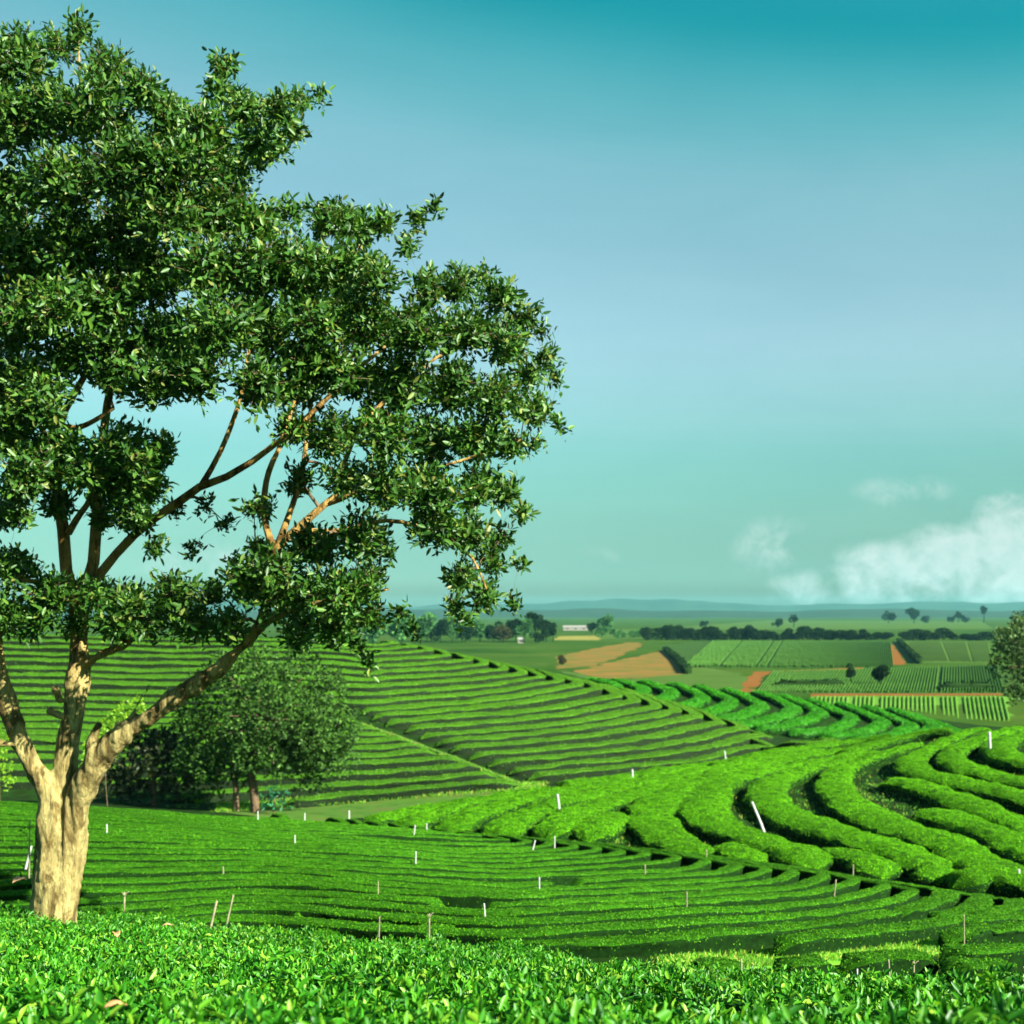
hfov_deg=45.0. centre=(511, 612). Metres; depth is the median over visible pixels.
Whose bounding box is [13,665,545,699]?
tea hedge
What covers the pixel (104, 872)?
tea hedge
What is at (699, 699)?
tea hedge
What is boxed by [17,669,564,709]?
tea hedge
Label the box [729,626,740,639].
field tree
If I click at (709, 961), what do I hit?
tea hedge
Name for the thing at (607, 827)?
tea hedge
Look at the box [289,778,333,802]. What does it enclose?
bush
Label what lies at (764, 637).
field tree
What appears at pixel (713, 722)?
tea hedge
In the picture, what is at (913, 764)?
tea hedge
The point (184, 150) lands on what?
tree
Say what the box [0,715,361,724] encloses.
tea hedge
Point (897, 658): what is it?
dirt track
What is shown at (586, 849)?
tea hedge
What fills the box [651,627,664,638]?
field tree
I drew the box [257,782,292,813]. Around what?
blue green shrub
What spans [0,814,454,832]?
tea hedge
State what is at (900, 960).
tea hedge
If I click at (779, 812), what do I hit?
tea hedge
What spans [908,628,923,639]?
field tree
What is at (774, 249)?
sky
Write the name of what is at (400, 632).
grove tree
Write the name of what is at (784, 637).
field tree
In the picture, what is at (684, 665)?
bank hedge
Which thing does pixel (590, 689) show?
tea hedge
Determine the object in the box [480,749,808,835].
tea hedge
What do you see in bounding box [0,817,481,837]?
tea hedge
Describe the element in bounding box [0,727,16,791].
lime shrub
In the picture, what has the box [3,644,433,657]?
tea hedge
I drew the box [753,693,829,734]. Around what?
tea hedge
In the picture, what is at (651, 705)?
tea hedge
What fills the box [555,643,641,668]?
bare field
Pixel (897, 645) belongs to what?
field
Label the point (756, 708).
tea hedge
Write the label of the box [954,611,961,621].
field tree
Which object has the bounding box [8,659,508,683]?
tea hedge
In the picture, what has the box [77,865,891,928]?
tea hedge
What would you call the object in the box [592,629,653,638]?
field
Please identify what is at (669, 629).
field tree
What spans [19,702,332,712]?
tea hedge
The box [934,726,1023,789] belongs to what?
tea hedge
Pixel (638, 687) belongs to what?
tea hedge
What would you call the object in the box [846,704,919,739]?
tea hedge
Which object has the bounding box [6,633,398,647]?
tea hedge
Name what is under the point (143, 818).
tea hedge
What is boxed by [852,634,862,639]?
field tree
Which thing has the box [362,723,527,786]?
footpath
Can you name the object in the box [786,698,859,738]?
tea hedge
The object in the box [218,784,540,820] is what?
grass strip
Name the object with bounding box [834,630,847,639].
field tree
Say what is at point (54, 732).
tea hedge
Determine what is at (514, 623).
grove tree
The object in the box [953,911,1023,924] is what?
tea hedge
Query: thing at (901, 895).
tea hedge
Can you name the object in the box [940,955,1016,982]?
tea hedge
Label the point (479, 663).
tea hedge
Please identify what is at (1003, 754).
tea hedge
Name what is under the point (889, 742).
tea hedge
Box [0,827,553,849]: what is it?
tea hedge
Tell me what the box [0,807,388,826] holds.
tea hedge
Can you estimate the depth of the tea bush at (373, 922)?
27.50 m
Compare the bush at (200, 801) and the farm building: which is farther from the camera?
the farm building
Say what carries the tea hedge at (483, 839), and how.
on the ground at (532, 654)
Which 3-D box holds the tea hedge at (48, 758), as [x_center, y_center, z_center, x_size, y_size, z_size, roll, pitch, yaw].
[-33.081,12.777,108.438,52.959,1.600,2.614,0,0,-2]
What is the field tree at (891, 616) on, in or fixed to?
on the field at (759, 625)
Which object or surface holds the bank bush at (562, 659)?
on the ground at (532, 654)
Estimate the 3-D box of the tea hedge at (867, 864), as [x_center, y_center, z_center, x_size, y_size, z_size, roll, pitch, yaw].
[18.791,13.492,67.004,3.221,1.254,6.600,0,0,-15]
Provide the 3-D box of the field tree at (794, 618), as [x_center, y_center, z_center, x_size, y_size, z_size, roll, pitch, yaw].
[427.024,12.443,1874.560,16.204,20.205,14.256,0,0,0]
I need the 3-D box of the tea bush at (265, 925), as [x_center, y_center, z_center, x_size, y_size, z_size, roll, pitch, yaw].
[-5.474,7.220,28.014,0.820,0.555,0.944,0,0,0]
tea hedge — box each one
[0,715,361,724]
[0,722,375,731]
[0,729,389,738]
[0,735,407,745]
[0,741,420,753]
[0,748,436,763]
[0,756,461,776]
[0,762,478,790]
[0,801,288,818]
[0,803,349,823]
[0,804,367,824]
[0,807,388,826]
[0,809,410,828]
[0,811,431,829]
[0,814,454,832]
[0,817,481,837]
[0,820,509,842]
[0,822,532,846]
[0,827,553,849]
[0,830,578,854]
[0,835,601,858]
[0,840,625,863]
[0,842,651,869]
[0,844,681,873]
[0,847,710,885]
[0,852,771,892]
[0,854,799,908]
[0,866,554,887]
[0,887,444,909]
[3,638,417,651]
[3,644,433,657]
[4,648,451,663]
[5,652,472,670]
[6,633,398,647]
[6,655,488,677]
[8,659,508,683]
[10,662,527,691]
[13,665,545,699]
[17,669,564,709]
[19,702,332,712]
[20,708,345,718]
[77,861,860,917]
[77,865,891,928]
[97,868,918,947]
[162,770,497,802]
[284,778,518,807]
[360,673,584,716]
[363,791,513,823]
[371,677,602,722]
[385,679,622,728]
[394,786,548,828]
[405,683,640,735]
[420,687,661,742]
[434,766,687,832]
[435,693,681,748]
[450,700,702,754]
[468,706,726,762]
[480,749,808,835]
[486,857,830,908]
[487,718,750,769]
[487,908,902,958]
[508,730,772,776]
[527,733,840,782]
[532,748,824,839]
[556,741,832,786]
[570,812,628,843]
[571,849,743,885]
[584,677,623,687]
[609,678,651,694]
[625,748,842,854]
[636,679,679,701]
[665,682,711,708]
[676,748,867,870]
[691,956,746,973]
[692,684,739,715]
[707,734,892,765]
[713,841,768,862]
[716,687,769,720]
[736,690,802,729]
[742,750,953,877]
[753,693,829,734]
[771,953,841,978]
[773,916,967,956]
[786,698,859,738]
[812,742,1023,872]
[817,701,891,740]
[821,847,902,880]
[836,727,954,754]
[839,948,939,977]
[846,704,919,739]
[873,879,961,921]
[878,777,1023,834]
[883,706,942,736]
[893,727,1023,813]
[908,711,962,732]
[909,861,954,887]
[911,808,1023,866]
[927,890,993,917]
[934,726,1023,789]
[937,921,1023,946]
[938,941,1023,968]
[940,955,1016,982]
[943,867,1023,898]
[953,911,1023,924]
[968,896,1023,915]
[978,732,1023,774]
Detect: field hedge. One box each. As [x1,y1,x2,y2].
[772,678,844,685]
[934,680,998,689]
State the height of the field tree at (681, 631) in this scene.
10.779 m
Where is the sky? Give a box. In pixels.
[0,0,1023,607]
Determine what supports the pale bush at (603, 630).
on the field at (607, 636)
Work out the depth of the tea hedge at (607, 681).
200.44 m
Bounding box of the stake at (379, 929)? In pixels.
[378,916,379,940]
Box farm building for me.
[563,625,587,630]
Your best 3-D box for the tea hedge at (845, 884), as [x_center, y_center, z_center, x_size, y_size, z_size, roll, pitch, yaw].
[1.137,8.441,34.400,32.535,3.938,10.046,0,0,-43]
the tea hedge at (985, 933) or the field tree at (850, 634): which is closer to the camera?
the tea hedge at (985, 933)
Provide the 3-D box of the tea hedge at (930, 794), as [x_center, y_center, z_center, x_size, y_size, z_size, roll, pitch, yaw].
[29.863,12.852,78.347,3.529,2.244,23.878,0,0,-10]
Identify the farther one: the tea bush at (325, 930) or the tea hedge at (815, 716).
the tea hedge at (815, 716)
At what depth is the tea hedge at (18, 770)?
106.02 m
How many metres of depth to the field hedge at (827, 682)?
369.53 m
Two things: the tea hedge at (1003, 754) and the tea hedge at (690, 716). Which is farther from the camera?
the tea hedge at (690, 716)
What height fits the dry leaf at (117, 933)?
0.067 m
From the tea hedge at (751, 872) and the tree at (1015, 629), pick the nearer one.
the tea hedge at (751, 872)
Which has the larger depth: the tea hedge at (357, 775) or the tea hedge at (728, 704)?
the tea hedge at (728, 704)
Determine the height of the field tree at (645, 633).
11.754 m
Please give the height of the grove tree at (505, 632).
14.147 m
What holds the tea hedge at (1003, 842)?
on the ground at (532, 654)
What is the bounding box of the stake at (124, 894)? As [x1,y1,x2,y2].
[122,891,128,910]
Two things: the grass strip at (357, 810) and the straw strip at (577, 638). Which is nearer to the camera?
the grass strip at (357, 810)
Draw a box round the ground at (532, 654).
[0,618,1023,979]
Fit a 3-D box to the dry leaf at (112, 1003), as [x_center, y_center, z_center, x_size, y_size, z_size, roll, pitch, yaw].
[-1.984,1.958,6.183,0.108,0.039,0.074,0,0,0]
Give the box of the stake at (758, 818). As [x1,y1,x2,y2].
[751,802,764,831]
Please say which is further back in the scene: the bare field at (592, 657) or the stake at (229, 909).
the bare field at (592, 657)
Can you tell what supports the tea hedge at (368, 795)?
on the ground at (532, 654)
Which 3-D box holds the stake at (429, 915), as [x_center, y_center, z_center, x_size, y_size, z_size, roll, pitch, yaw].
[-1.553,6.328,23.508,0.119,1.262,0.053,0,0,0]
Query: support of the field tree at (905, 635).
on the ground at (532, 654)
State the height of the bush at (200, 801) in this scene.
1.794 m
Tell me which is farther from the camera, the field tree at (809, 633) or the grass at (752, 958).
the field tree at (809, 633)
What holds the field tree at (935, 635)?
on the ground at (532, 654)
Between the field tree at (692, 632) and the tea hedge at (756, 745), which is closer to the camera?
the tea hedge at (756, 745)
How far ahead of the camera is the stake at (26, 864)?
35.99 m
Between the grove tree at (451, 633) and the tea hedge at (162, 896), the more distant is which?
the grove tree at (451, 633)
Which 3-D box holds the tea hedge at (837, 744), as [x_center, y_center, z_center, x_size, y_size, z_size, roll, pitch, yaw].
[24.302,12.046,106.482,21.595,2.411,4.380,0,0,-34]
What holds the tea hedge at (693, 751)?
on the ground at (532, 654)
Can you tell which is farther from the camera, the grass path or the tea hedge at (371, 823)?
the tea hedge at (371, 823)
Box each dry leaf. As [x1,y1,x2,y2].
[12,876,26,882]
[104,1000,126,1007]
[112,930,119,936]
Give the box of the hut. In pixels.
[518,637,523,642]
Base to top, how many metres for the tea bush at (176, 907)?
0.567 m
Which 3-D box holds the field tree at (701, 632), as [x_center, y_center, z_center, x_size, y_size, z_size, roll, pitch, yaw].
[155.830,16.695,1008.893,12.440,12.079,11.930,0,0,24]
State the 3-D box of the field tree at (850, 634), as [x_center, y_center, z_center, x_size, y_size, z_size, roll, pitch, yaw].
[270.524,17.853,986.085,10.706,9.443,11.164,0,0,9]
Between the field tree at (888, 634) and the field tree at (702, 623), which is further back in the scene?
the field tree at (702, 623)
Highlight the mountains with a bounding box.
[23,598,1023,612]
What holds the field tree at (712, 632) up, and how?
on the field at (687, 651)
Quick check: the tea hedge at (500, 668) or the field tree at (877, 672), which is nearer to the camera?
the tea hedge at (500, 668)
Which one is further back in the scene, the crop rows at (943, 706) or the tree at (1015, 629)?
the crop rows at (943, 706)
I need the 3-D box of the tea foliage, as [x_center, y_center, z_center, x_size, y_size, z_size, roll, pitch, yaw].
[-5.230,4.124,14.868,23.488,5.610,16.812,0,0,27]
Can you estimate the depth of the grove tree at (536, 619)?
932.53 m
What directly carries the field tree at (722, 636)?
on the field at (687, 651)
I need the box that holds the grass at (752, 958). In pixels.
[209,721,1021,968]
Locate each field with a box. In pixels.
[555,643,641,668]
[561,666,749,693]
[573,650,683,677]
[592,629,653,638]
[659,640,894,667]
[662,620,993,629]
[755,665,1010,693]
[810,696,1013,716]
[892,641,995,662]
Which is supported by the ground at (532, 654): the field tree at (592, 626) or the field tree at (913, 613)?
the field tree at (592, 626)
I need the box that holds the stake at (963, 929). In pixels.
[963,914,964,943]
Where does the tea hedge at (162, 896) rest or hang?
on the ground at (532, 654)
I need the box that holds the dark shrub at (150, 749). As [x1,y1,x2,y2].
[94,724,218,805]
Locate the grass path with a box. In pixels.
[659,940,938,968]
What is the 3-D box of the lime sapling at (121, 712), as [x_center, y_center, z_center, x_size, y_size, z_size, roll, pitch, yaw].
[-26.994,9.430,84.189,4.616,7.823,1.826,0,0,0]
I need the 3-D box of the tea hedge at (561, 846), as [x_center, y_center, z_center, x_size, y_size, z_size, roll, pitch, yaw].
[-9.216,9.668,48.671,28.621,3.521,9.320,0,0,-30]
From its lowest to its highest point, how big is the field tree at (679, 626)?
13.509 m
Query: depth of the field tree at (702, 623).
1768.39 m
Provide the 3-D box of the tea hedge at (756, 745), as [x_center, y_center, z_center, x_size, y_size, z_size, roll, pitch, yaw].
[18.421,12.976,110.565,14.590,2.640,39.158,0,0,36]
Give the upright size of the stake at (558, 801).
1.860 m
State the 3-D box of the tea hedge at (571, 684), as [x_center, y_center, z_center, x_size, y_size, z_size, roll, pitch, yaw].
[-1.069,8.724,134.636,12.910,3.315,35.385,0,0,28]
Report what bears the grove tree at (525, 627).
on the ground at (532, 654)
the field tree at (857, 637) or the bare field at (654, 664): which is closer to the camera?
the bare field at (654, 664)
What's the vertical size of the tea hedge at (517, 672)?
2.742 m
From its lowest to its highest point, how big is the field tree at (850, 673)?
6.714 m
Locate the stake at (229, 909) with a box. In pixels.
[226,895,233,927]
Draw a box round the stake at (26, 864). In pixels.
[24,846,31,868]
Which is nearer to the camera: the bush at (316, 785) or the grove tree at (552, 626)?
the bush at (316, 785)
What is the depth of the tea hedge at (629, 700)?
124.02 m
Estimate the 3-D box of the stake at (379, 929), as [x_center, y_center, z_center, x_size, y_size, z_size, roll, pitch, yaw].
[-2.728,6.736,25.334,0.062,1.039,0.033,0,0,-43]
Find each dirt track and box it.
[741,672,765,691]
[765,667,862,674]
[811,693,1002,695]
[887,645,905,664]
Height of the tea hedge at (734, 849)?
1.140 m
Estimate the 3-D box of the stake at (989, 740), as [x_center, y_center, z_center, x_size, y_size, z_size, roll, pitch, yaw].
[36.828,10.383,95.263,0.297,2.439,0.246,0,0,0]
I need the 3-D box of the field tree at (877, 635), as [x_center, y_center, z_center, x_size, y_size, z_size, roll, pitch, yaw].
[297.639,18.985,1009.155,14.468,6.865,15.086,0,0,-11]
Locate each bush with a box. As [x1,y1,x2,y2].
[164,905,183,910]
[165,788,210,807]
[190,785,232,807]
[256,924,270,930]
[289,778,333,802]
[289,912,301,916]
[315,928,338,936]
[367,921,396,924]
[418,922,454,927]
[558,655,566,664]
[595,626,608,636]
[609,628,622,637]
[622,630,636,637]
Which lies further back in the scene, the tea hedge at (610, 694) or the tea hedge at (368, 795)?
the tea hedge at (610, 694)
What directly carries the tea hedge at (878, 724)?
on the ground at (532, 654)
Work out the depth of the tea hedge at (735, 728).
111.58 m
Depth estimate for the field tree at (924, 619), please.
2596.11 m
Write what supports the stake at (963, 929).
on the ground at (532, 654)
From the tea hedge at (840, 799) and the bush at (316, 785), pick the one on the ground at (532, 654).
the tea hedge at (840, 799)
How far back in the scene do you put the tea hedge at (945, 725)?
193.93 m
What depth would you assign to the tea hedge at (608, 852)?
42.54 m
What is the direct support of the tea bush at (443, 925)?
on the ground at (532, 654)
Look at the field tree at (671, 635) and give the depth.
996.05 m
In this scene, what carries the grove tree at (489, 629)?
on the ground at (532, 654)
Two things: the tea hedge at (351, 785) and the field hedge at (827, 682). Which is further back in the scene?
the field hedge at (827, 682)
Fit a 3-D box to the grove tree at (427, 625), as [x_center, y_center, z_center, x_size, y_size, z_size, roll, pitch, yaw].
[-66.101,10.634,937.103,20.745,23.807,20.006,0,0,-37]
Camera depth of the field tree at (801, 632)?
1006.97 m
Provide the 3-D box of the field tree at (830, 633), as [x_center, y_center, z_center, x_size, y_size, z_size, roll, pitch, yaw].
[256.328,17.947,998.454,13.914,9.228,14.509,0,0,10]
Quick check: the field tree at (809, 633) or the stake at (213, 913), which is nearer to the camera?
the stake at (213, 913)
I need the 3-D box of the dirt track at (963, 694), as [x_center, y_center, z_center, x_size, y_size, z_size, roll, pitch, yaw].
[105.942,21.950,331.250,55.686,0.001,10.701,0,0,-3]
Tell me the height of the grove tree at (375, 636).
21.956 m
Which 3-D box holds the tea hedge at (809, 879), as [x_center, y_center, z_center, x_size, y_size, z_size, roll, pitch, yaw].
[6.279,8.731,38.724,5.371,3.294,21.524,0,0,27]
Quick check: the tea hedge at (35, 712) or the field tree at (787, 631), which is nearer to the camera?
the tea hedge at (35, 712)
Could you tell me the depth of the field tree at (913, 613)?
2592.51 m
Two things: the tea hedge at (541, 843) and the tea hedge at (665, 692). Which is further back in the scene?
the tea hedge at (665, 692)
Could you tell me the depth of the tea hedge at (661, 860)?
39.56 m
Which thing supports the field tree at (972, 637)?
on the ground at (532, 654)
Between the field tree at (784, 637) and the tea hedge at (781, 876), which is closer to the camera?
the tea hedge at (781, 876)
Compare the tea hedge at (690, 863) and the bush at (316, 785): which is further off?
the bush at (316, 785)
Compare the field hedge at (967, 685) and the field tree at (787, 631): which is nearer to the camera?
the field hedge at (967, 685)
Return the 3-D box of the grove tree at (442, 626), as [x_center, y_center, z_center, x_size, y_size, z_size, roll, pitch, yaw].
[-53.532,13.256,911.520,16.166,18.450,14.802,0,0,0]
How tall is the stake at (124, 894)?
1.318 m
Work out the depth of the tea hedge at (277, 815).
56.38 m
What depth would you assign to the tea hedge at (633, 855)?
41.04 m
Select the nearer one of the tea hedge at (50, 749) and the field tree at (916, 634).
the tea hedge at (50, 749)
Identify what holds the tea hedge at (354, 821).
on the ground at (532, 654)
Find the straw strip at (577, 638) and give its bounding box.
[554,636,600,639]
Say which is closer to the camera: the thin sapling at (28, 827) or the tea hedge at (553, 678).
the thin sapling at (28, 827)
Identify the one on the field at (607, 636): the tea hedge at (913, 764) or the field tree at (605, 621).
the field tree at (605, 621)
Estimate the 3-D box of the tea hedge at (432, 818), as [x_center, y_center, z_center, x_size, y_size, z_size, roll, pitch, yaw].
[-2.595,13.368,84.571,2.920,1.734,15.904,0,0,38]
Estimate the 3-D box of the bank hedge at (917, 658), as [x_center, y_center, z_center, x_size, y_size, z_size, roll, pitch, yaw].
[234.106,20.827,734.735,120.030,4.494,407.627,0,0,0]
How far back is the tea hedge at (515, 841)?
48.35 m
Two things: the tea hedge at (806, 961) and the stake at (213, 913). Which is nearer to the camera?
the tea hedge at (806, 961)
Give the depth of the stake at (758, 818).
77.19 m
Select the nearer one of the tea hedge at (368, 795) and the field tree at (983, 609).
the tea hedge at (368, 795)
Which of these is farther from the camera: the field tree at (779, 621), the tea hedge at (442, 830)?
the field tree at (779, 621)
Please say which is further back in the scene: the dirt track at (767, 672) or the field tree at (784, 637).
the field tree at (784, 637)
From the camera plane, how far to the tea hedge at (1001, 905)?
36.26 m
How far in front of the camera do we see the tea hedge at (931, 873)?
62.98 m
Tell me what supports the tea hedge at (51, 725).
on the ground at (532, 654)
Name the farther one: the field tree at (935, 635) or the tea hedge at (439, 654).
the field tree at (935, 635)
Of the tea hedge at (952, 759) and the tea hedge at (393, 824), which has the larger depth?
the tea hedge at (952, 759)
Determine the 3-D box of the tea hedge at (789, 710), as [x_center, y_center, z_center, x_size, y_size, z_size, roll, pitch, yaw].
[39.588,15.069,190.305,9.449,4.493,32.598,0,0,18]
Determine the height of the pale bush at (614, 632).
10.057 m
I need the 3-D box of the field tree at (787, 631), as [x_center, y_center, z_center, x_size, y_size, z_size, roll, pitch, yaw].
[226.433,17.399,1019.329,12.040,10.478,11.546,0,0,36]
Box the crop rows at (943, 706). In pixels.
[816,695,1009,720]
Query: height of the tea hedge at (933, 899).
3.237 m
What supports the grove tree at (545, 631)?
on the ground at (532, 654)
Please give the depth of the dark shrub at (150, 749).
91.40 m
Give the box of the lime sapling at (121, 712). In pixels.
[81,694,145,806]
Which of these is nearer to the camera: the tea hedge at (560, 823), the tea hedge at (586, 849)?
the tea hedge at (586, 849)
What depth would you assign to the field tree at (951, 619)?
2797.18 m
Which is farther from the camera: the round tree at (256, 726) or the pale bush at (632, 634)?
the pale bush at (632, 634)
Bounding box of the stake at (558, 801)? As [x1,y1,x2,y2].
[556,794,559,808]
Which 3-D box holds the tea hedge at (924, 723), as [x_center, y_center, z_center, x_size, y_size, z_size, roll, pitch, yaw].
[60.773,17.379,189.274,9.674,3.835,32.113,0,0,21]
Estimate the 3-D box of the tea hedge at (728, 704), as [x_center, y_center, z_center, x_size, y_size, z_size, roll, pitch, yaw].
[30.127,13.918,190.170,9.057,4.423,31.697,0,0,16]
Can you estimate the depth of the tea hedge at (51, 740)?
112.14 m
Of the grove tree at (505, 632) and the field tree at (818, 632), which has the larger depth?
the field tree at (818, 632)
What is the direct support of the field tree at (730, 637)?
on the ground at (532, 654)
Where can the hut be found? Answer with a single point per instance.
(520, 639)
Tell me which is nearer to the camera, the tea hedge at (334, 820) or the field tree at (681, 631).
the tea hedge at (334, 820)
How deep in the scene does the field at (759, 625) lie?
2122.25 m
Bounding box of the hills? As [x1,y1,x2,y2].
[49,608,1022,617]
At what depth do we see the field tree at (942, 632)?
1017.88 m
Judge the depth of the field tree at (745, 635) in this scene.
1001.13 m
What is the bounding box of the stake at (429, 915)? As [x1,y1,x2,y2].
[427,913,432,937]
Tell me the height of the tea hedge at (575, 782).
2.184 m
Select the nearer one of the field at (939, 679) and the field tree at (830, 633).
the field at (939, 679)
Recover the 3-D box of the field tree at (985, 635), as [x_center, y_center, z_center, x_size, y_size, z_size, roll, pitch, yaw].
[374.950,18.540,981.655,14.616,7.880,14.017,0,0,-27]
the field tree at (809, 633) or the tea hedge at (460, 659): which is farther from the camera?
the field tree at (809, 633)
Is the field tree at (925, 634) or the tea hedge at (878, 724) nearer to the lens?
the tea hedge at (878, 724)
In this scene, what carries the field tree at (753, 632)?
on the ground at (532, 654)
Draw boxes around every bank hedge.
[662,646,691,673]
[896,638,923,663]
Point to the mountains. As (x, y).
(656, 605)
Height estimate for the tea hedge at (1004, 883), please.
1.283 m
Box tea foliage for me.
[0,900,1023,1023]
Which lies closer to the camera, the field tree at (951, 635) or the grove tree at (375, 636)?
the grove tree at (375, 636)
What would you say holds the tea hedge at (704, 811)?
on the ground at (532, 654)
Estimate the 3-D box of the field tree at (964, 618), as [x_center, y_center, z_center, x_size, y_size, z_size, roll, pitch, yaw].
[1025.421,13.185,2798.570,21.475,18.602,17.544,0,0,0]
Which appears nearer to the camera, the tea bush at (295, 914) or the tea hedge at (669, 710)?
the tea bush at (295, 914)
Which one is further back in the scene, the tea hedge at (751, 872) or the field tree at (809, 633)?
the field tree at (809, 633)
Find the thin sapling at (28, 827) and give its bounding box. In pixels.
[19,820,33,878]
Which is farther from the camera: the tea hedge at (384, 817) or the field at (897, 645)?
the field at (897, 645)
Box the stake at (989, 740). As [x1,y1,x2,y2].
[988,732,990,748]
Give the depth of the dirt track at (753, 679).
394.27 m
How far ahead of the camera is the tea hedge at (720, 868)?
41.03 m
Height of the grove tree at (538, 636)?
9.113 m
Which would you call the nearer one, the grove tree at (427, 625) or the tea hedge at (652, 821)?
the tea hedge at (652, 821)
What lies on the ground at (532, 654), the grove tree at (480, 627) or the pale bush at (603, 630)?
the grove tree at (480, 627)
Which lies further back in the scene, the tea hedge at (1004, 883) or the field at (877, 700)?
the field at (877, 700)
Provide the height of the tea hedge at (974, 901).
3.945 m
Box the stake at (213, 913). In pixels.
[209,900,217,927]
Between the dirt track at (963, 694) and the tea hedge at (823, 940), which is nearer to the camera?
the tea hedge at (823, 940)
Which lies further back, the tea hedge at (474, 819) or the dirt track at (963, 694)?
the dirt track at (963, 694)
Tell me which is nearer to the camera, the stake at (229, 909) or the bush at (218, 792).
the stake at (229, 909)
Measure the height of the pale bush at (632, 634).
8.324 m
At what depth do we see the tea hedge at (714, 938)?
24.99 m
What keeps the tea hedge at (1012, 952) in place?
on the ground at (532, 654)
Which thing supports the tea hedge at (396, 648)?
on the ground at (532, 654)
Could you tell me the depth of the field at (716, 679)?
413.00 m
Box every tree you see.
[0,2,574,923]
[167,642,366,811]
[362,617,389,642]
[387,613,415,642]
[415,611,438,641]
[429,618,449,642]
[445,617,459,641]
[456,624,476,642]
[473,619,485,641]
[484,621,503,641]
[492,624,513,642]
[505,618,521,641]
[514,618,533,642]
[524,611,543,641]
[529,632,545,642]
[539,619,552,641]
[546,622,556,641]
[586,622,595,632]
[596,614,613,630]
[639,627,652,639]
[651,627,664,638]
[660,624,675,639]
[661,625,677,639]
[674,624,682,639]
[676,628,691,639]
[685,627,701,639]
[697,626,708,639]
[699,621,708,626]
[702,626,720,639]
[716,631,728,639]
[726,628,734,639]
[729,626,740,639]
[740,624,753,639]
[746,627,762,639]
[751,630,769,639]
[765,631,781,639]
[771,618,782,627]
[780,628,792,638]
[781,635,789,639]
[788,614,798,626]
[794,626,808,639]
[803,626,811,638]
[811,627,825,639]
[825,629,836,639]
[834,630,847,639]
[845,629,857,639]
[845,663,855,682]
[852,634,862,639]
[858,629,872,639]
[871,632,885,639]
[871,664,890,682]
[880,632,894,638]
[881,610,896,622]
[897,631,913,639]
[905,608,919,622]
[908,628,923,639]
[918,630,931,640]
[921,616,929,622]
[928,632,941,639]
[933,627,950,638]
[945,631,959,639]
[947,616,954,621]
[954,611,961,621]
[961,615,969,621]
[962,635,982,640]
[977,631,994,639]
[980,606,986,621]
[985,610,1023,706]
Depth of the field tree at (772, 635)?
981.10 m
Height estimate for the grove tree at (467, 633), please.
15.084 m

